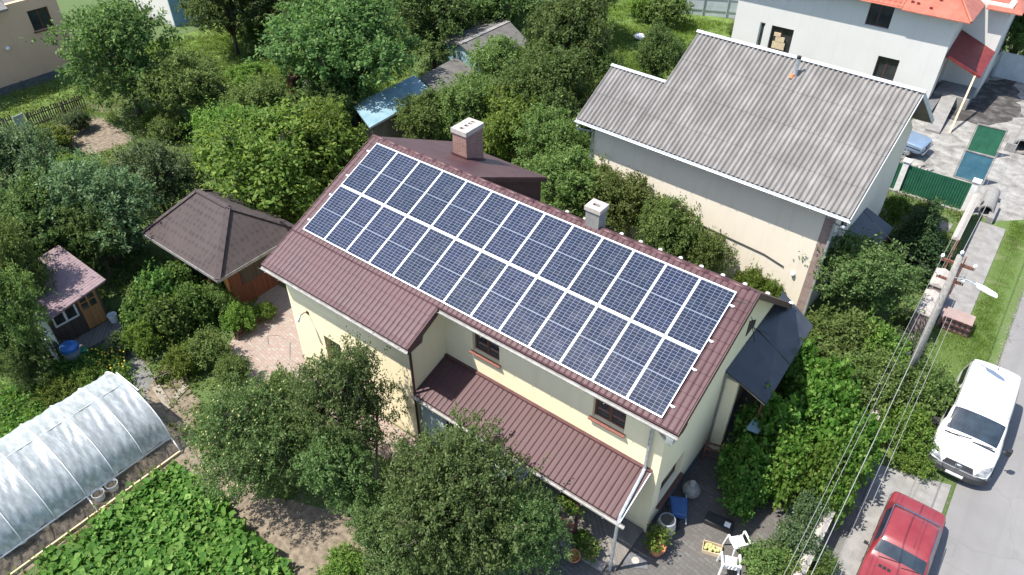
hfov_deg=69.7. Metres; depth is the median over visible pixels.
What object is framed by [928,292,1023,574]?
road
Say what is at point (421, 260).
solar panel
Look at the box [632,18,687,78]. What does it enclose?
garden tree
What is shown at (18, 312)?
garden tree
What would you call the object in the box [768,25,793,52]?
window
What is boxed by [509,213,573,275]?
solar panel
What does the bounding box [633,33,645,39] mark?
white tarp
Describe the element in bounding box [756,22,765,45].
window
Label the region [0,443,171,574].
soil bed
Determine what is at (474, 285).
solar panel
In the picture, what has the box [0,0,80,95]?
tan house
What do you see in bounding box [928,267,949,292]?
gate pier
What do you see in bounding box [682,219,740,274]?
garden tree
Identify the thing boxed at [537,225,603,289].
solar panel
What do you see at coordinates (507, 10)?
garden tree
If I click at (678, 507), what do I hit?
barrow
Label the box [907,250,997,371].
utility pole
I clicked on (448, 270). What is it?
solar panel
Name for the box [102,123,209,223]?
plum tree
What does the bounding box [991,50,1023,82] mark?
sheet fence
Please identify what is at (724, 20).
lawn
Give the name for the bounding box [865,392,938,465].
shrub
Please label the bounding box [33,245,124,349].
garden shed
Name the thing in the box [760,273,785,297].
shrub
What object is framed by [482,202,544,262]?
solar panel
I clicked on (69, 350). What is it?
rain barrel
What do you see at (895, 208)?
shrub
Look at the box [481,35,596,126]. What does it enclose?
garden tree
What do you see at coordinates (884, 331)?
shrub
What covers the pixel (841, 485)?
vine
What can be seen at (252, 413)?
apple tree
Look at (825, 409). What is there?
vine
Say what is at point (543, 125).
garden tree
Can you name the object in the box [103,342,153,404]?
shed path
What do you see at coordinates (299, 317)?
wall floodlight
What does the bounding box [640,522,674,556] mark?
potted plant
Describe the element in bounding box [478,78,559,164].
leafy tree
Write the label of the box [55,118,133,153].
soil plot
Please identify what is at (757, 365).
lean to roof
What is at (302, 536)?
bare soil
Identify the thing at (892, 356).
overhead wire
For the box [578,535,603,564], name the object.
potted plant
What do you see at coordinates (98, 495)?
planting bucket
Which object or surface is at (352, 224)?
solar panel
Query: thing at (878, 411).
street wall
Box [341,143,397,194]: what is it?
solar panel
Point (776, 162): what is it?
neighbour house
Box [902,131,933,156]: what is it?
car
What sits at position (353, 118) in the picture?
old shed
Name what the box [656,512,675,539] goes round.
barrel
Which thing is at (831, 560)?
shrub
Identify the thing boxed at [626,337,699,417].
solar panel
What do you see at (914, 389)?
overhead wire
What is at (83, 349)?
watering can
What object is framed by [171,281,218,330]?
raspberry bush
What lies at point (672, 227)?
garden tree
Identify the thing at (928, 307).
gate pier
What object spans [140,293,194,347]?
raspberry bush
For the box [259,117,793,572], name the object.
house
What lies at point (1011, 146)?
concrete block
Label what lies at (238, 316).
shrub
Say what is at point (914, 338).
shrub
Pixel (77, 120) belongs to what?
shrub
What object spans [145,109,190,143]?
shrub
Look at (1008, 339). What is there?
gravel
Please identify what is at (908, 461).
shrub
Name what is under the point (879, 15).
window
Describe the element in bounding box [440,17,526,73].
felt roofed shed
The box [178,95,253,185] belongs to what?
leafy tree
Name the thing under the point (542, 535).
apple tree
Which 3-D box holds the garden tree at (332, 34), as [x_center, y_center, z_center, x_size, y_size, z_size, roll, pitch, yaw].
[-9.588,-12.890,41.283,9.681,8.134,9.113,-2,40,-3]
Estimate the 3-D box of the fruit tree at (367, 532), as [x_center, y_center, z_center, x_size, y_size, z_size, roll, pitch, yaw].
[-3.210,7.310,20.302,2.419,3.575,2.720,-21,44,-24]
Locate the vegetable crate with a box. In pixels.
[701,540,722,557]
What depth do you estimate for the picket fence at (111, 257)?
32.96 m
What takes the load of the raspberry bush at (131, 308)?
on the ground at (66, 6)
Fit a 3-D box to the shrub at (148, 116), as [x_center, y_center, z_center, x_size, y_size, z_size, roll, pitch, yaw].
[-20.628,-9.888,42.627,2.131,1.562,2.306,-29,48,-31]
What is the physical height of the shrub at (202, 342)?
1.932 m
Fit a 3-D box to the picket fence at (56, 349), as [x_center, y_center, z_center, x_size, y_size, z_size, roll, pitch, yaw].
[-17.607,2.539,28.030,1.481,0.831,0.136,-29,48,-31]
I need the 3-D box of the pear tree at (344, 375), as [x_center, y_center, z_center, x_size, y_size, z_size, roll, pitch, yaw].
[-5.014,3.949,22.524,3.477,5.982,3.639,10,40,11]
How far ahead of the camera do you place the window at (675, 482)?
22.84 m
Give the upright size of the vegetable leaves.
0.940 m
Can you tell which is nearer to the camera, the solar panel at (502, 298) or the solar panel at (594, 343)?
the solar panel at (594, 343)
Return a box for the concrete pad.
[833,464,950,574]
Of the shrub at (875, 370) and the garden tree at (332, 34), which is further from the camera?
the garden tree at (332, 34)
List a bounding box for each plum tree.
[0,116,68,204]
[12,145,164,265]
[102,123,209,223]
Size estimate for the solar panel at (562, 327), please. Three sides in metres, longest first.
2.064 x 1.048 x 0.036 m
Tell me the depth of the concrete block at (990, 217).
35.77 m
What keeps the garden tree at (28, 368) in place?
on the ground at (66, 6)
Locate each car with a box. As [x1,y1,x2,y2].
[856,491,945,574]
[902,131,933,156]
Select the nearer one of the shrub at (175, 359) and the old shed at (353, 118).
the shrub at (175, 359)
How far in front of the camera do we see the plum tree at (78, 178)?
29.96 m
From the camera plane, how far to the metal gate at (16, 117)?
41.96 m
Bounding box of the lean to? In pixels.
[418,57,478,110]
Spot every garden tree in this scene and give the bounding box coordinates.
[0,166,91,261]
[0,209,57,336]
[0,258,59,377]
[0,337,57,392]
[19,0,195,117]
[51,197,145,279]
[128,44,238,130]
[174,0,268,54]
[219,69,298,121]
[227,0,319,40]
[243,0,425,120]
[266,9,313,78]
[279,66,374,122]
[384,0,493,73]
[388,82,457,140]
[426,67,501,140]
[449,32,534,92]
[465,0,548,28]
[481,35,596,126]
[505,0,629,99]
[506,90,593,169]
[522,132,624,217]
[554,0,624,26]
[577,153,670,234]
[582,42,632,97]
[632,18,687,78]
[634,192,703,260]
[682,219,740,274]
[999,13,1023,56]
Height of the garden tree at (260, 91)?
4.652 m
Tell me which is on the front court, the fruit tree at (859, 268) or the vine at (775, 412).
the vine at (775, 412)
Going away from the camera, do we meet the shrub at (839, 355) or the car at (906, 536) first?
the car at (906, 536)
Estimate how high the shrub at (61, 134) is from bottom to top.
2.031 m
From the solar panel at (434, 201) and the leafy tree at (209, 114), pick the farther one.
the leafy tree at (209, 114)
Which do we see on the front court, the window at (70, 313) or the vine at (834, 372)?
the vine at (834, 372)
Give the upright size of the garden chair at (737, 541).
0.889 m
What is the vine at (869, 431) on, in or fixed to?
on the ground at (66, 6)
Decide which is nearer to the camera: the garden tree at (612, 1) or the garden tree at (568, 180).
the garden tree at (568, 180)
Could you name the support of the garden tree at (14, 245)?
on the ground at (66, 6)
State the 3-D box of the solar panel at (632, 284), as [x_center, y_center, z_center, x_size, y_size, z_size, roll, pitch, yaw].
[3.436,-0.093,20.889,1.048,0.038,2.064,26,70,28]
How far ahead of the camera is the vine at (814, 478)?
22.03 m
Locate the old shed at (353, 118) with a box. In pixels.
[302,81,356,126]
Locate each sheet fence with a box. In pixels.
[678,0,738,17]
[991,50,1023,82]
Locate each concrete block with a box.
[985,202,1000,223]
[1004,127,1020,152]
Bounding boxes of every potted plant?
[570,527,594,556]
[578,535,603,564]
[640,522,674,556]
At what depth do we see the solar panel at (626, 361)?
19.73 m
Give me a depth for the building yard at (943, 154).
40.56 m
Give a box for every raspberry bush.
[118,278,158,334]
[130,257,177,299]
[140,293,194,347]
[162,259,206,288]
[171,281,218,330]
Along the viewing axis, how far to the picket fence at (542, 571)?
21.20 m
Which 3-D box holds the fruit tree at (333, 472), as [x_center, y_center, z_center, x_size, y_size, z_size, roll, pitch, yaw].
[-5.207,5.760,21.855,2.350,3.996,3.729,-19,43,-22]
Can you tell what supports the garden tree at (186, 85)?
on the ground at (66, 6)
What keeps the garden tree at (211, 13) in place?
on the meadow
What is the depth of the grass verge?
30.57 m
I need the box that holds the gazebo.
[141,188,293,306]
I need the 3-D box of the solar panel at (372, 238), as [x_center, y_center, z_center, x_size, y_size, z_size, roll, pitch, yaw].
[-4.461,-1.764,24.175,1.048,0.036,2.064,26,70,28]
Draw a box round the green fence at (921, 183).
[889,157,982,213]
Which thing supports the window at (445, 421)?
in the house at (618, 467)
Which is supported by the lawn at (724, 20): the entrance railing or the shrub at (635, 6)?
the shrub at (635, 6)
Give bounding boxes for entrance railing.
[701,441,727,465]
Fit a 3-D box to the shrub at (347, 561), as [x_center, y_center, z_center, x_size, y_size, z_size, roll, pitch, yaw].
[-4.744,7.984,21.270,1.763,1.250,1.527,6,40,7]
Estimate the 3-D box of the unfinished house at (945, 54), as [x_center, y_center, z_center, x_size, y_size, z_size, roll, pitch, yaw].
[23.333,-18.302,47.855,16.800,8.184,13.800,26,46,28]
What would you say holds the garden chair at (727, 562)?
on the front court
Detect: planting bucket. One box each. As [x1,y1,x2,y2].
[91,488,105,501]
[104,478,118,491]
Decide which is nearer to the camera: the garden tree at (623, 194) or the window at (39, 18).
the garden tree at (623, 194)
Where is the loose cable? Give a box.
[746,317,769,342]
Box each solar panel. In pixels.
[303,185,360,239]
[324,195,383,251]
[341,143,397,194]
[346,205,405,262]
[362,152,419,204]
[368,216,429,275]
[384,161,443,215]
[392,227,454,288]
[407,171,467,226]
[417,239,480,302]
[431,181,491,238]
[443,251,508,316]
[456,191,518,250]
[470,264,536,331]
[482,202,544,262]
[498,277,566,347]
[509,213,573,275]
[528,291,597,363]
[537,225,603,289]
[559,305,629,380]
[567,237,633,304]
[592,321,664,398]
[599,250,666,319]
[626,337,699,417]
[631,263,700,335]
[665,277,736,352]
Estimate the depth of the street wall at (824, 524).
21.34 m
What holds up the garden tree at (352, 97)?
on the ground at (66, 6)
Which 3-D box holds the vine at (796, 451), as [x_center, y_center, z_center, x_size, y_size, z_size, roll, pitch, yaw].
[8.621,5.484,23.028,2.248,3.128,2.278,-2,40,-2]
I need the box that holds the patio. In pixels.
[230,285,417,462]
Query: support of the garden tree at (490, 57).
on the ground at (66, 6)
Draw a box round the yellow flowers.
[87,347,124,368]
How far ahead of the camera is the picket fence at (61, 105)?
43.28 m
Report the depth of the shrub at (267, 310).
29.80 m
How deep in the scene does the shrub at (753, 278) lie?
30.36 m
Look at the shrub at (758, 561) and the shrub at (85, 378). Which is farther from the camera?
the shrub at (85, 378)
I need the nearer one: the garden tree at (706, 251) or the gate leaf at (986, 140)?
the garden tree at (706, 251)
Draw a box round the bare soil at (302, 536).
[172,446,381,574]
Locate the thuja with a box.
[885,197,958,287]
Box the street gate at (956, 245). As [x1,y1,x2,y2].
[944,238,960,267]
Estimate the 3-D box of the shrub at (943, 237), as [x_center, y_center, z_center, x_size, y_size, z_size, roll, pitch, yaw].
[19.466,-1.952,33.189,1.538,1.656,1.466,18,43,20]
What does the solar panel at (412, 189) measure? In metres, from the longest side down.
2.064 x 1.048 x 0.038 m
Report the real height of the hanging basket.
0.894 m
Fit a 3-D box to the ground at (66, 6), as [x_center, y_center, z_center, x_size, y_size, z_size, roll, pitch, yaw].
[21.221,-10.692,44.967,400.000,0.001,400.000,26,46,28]
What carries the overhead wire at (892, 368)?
attached to the utility pole
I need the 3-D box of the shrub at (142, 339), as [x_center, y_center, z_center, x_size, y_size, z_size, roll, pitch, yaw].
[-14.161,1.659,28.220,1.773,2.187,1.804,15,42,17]
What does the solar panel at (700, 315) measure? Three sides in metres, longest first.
2.064 x 1.048 x 0.038 m
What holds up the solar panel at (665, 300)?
attached to the house at (618, 467)
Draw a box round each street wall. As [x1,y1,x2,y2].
[793,509,834,574]
[872,336,916,419]
[947,193,979,257]
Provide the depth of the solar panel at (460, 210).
23.81 m
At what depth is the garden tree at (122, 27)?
40.22 m
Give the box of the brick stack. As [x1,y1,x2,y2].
[936,305,975,337]
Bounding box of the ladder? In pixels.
[364,399,377,479]
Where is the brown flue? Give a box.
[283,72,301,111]
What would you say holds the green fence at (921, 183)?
on the ground at (66, 6)
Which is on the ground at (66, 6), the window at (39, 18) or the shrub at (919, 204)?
the shrub at (919, 204)
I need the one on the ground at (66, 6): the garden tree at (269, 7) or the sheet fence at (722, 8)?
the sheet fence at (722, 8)
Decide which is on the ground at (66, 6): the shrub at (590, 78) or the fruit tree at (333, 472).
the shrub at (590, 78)
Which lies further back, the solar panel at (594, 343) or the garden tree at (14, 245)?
the garden tree at (14, 245)
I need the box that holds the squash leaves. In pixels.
[33,459,294,574]
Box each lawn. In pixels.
[0,75,94,125]
[581,0,734,79]
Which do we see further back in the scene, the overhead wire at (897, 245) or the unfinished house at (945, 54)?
the unfinished house at (945, 54)
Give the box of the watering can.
[81,346,88,353]
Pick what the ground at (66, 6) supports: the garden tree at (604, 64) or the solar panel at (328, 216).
the garden tree at (604, 64)
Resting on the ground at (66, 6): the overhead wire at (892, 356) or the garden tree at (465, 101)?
the garden tree at (465, 101)
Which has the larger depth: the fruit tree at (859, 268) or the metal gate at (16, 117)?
the metal gate at (16, 117)
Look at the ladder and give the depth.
23.77 m
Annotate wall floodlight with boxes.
[296,311,308,321]
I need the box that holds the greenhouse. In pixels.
[0,371,182,574]
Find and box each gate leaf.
[953,149,995,184]
[966,123,1007,156]
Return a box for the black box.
[704,511,734,533]
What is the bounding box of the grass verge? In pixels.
[880,218,1023,480]
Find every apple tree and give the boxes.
[177,360,324,509]
[376,402,550,574]
[478,476,579,574]
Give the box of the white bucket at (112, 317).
[107,311,117,322]
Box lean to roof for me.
[726,292,812,433]
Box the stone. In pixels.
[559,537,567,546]
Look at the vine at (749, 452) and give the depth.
22.70 m
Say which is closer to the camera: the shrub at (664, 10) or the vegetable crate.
the vegetable crate
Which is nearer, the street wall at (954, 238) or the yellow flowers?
the yellow flowers
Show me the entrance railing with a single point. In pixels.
(705, 448)
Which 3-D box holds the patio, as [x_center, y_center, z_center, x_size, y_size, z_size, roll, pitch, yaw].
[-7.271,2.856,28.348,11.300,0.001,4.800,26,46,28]
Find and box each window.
[27,6,55,32]
[52,304,79,327]
[329,339,340,358]
[444,419,474,441]
[469,333,500,368]
[588,399,625,437]
[655,463,683,509]
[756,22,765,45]
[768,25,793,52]
[865,3,894,27]
[872,56,899,80]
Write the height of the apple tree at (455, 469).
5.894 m
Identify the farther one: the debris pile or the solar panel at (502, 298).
the debris pile
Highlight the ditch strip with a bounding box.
[815,461,880,574]
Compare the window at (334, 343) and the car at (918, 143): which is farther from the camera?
the car at (918, 143)
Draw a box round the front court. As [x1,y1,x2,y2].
[495,389,866,574]
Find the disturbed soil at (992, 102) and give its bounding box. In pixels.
[947,79,1023,124]
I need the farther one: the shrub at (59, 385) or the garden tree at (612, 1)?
the garden tree at (612, 1)
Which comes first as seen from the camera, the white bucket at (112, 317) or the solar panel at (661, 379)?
the solar panel at (661, 379)
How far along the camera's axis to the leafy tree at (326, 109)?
33.57 m
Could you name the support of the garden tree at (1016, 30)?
on the building yard at (943, 154)
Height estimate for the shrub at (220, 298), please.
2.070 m
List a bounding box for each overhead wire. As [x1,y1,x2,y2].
[784,109,1022,573]
[791,115,1023,574]
[811,133,1023,574]
[832,156,1023,573]
[841,165,1023,573]
[863,210,935,272]
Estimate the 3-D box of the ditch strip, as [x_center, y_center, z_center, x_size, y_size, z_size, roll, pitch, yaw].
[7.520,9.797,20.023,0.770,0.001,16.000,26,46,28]
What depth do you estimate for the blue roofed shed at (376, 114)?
40.04 m
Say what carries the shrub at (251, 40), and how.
on the meadow
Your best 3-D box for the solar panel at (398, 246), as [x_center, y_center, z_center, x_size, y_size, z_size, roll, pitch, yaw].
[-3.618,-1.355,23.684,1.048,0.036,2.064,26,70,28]
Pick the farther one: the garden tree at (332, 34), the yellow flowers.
the garden tree at (332, 34)
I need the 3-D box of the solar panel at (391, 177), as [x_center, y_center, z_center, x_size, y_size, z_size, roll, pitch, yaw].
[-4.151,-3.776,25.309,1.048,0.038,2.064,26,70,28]
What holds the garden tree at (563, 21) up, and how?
on the ground at (66, 6)
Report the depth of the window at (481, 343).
23.04 m
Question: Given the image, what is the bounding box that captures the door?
[77,290,107,328]
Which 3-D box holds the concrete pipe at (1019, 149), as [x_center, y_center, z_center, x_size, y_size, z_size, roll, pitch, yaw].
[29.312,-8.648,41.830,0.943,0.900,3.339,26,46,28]
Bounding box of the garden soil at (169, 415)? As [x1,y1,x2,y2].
[145,366,199,465]
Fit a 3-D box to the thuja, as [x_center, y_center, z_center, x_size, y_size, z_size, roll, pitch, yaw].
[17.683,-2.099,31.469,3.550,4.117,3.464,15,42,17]
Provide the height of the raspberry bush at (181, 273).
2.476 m
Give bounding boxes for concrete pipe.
[978,187,1000,216]
[1013,123,1023,153]
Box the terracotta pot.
[567,548,580,562]
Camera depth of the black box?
22.78 m
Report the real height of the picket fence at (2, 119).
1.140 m
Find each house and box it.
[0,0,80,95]
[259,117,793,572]
[573,29,933,315]
[731,0,1023,133]
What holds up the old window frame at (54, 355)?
on the ground at (66, 6)
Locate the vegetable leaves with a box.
[0,343,139,437]
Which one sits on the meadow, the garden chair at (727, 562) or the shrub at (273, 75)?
the shrub at (273, 75)
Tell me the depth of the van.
24.15 m
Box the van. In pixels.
[926,359,1020,485]
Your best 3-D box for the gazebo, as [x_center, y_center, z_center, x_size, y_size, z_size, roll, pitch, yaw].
[-12.104,-2.012,31.026,5.351,4.082,4.378,26,46,28]
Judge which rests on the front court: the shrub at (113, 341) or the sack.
the sack
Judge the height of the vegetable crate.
0.214 m
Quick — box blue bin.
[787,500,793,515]
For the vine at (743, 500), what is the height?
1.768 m
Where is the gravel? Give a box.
[949,266,1023,488]
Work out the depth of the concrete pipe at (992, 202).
36.41 m
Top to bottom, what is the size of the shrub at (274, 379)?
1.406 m
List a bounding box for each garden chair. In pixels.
[716,551,740,574]
[722,531,752,556]
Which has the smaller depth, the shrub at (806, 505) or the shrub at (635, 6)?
the shrub at (806, 505)
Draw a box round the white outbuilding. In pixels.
[133,0,201,26]
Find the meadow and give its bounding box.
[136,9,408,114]
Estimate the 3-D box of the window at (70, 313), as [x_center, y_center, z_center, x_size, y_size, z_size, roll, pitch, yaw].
[-17.279,1.033,28.348,0.060,0.750,0.950,26,46,28]
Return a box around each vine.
[713,425,777,503]
[716,461,770,525]
[728,381,816,448]
[761,425,817,505]
[771,333,826,401]
[772,437,850,514]
[781,347,865,422]
[787,368,855,449]
[809,414,876,498]
[809,468,855,531]
[817,402,891,481]
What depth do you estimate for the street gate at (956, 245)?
31.68 m
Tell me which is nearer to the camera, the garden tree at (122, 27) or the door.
the door
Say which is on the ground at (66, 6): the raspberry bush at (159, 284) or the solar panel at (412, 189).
the raspberry bush at (159, 284)
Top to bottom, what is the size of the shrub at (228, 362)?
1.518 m
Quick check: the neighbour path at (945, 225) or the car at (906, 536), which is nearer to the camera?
the car at (906, 536)
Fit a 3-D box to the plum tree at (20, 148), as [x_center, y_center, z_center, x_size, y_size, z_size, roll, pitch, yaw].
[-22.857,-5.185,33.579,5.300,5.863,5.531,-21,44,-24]
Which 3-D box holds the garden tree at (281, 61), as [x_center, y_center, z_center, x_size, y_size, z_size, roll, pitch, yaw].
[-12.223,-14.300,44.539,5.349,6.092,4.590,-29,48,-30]
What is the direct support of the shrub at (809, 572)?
on the ditch strip
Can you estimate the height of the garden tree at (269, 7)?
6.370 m
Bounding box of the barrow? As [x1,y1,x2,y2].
[668,495,687,529]
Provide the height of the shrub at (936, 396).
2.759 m
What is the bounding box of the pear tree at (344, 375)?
[278,317,409,469]
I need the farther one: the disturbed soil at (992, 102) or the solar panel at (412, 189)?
the disturbed soil at (992, 102)
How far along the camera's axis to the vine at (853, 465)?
22.38 m
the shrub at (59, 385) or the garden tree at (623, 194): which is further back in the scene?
the garden tree at (623, 194)
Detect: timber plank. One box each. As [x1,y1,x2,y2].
[152,385,173,410]
[171,384,188,399]
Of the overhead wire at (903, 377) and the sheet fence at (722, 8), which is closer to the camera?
the overhead wire at (903, 377)
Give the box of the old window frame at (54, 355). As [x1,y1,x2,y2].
[31,321,59,361]
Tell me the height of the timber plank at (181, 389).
0.040 m
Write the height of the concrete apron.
0.150 m
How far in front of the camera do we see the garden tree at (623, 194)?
31.97 m
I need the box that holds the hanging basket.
[555,492,586,519]
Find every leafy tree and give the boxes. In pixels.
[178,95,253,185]
[190,92,358,224]
[285,93,370,212]
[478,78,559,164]
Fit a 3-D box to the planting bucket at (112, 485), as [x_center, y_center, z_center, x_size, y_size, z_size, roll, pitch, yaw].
[-12.930,6.422,23.780,0.400,0.280,0.400,26,46,28]
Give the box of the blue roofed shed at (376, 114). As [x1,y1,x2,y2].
[353,75,432,138]
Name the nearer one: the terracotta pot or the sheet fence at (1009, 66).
the terracotta pot
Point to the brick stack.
(962, 324)
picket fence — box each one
[0,114,15,133]
[24,95,87,127]
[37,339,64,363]
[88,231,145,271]
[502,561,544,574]
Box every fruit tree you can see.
[290,413,384,521]
[342,485,431,574]
[793,224,930,319]
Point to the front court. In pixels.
(682, 554)
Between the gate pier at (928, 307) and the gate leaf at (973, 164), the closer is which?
the gate pier at (928, 307)
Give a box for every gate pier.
[905,289,939,336]
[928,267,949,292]
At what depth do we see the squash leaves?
22.00 m
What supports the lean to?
on the ground at (66, 6)
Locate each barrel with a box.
[59,340,81,362]
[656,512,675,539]
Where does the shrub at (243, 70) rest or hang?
on the meadow
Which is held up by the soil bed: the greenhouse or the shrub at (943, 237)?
the greenhouse
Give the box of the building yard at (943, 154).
[900,68,1023,220]
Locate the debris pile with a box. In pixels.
[901,155,932,170]
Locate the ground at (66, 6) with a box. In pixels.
[0,0,1023,574]
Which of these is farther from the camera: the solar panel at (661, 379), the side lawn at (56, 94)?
the side lawn at (56, 94)
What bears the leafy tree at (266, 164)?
on the ground at (66, 6)
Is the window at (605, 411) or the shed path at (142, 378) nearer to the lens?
the window at (605, 411)
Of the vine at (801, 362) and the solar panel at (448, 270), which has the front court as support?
the vine at (801, 362)
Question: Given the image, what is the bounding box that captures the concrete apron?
[938,221,1005,315]
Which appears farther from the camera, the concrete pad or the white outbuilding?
the white outbuilding
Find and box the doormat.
[623,553,647,568]
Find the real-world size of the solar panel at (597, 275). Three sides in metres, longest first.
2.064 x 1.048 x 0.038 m
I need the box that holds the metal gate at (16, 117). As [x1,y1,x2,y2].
[12,113,29,130]
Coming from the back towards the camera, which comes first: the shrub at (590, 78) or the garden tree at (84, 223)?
the shrub at (590, 78)
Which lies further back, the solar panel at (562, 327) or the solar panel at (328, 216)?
the solar panel at (328, 216)
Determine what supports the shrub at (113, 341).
on the ground at (66, 6)
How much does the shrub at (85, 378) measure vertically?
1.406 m
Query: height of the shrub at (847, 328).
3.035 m
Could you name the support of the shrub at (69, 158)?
on the ground at (66, 6)
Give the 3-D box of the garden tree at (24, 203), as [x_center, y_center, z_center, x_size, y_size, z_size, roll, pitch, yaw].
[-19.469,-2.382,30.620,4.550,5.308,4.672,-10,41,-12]
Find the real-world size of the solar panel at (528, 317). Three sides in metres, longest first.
2.064 x 1.048 x 0.036 m
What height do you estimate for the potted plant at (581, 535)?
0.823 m
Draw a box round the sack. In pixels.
[682,480,700,498]
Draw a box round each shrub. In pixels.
[29,119,79,159]
[30,371,82,406]
[42,152,82,171]
[51,104,92,133]
[66,358,110,393]
[102,328,131,358]
[118,306,164,361]
[137,106,173,128]
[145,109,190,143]
[158,331,204,381]
[180,322,233,369]
[200,280,237,320]
[211,350,253,392]
[218,293,258,335]
[223,55,275,87]
[230,19,275,54]
[251,300,277,321]
[258,68,287,86]
[261,362,291,396]
[317,539,375,574]
[565,56,603,119]
[571,80,600,149]
[622,0,656,21]
[640,0,694,29]
[726,21,733,35]
[730,258,770,290]
[735,533,803,574]
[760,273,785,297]
[764,546,826,574]
[766,498,828,572]
[788,487,834,532]
[806,296,881,363]
[807,545,842,574]
[819,348,883,416]
[837,302,912,364]
[846,342,927,417]
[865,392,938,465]
[884,188,914,222]
[887,319,932,363]
[891,446,945,483]
[898,357,960,424]
[907,198,928,216]
[936,227,961,256]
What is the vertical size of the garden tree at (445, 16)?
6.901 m
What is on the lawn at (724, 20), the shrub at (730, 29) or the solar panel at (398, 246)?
the shrub at (730, 29)
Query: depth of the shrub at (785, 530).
21.05 m
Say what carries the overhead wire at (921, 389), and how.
attached to the utility pole
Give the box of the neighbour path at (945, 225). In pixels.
[885,211,952,232]
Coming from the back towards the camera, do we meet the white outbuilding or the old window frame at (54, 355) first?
the white outbuilding
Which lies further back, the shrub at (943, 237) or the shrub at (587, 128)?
the shrub at (587, 128)
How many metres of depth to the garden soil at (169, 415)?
26.38 m

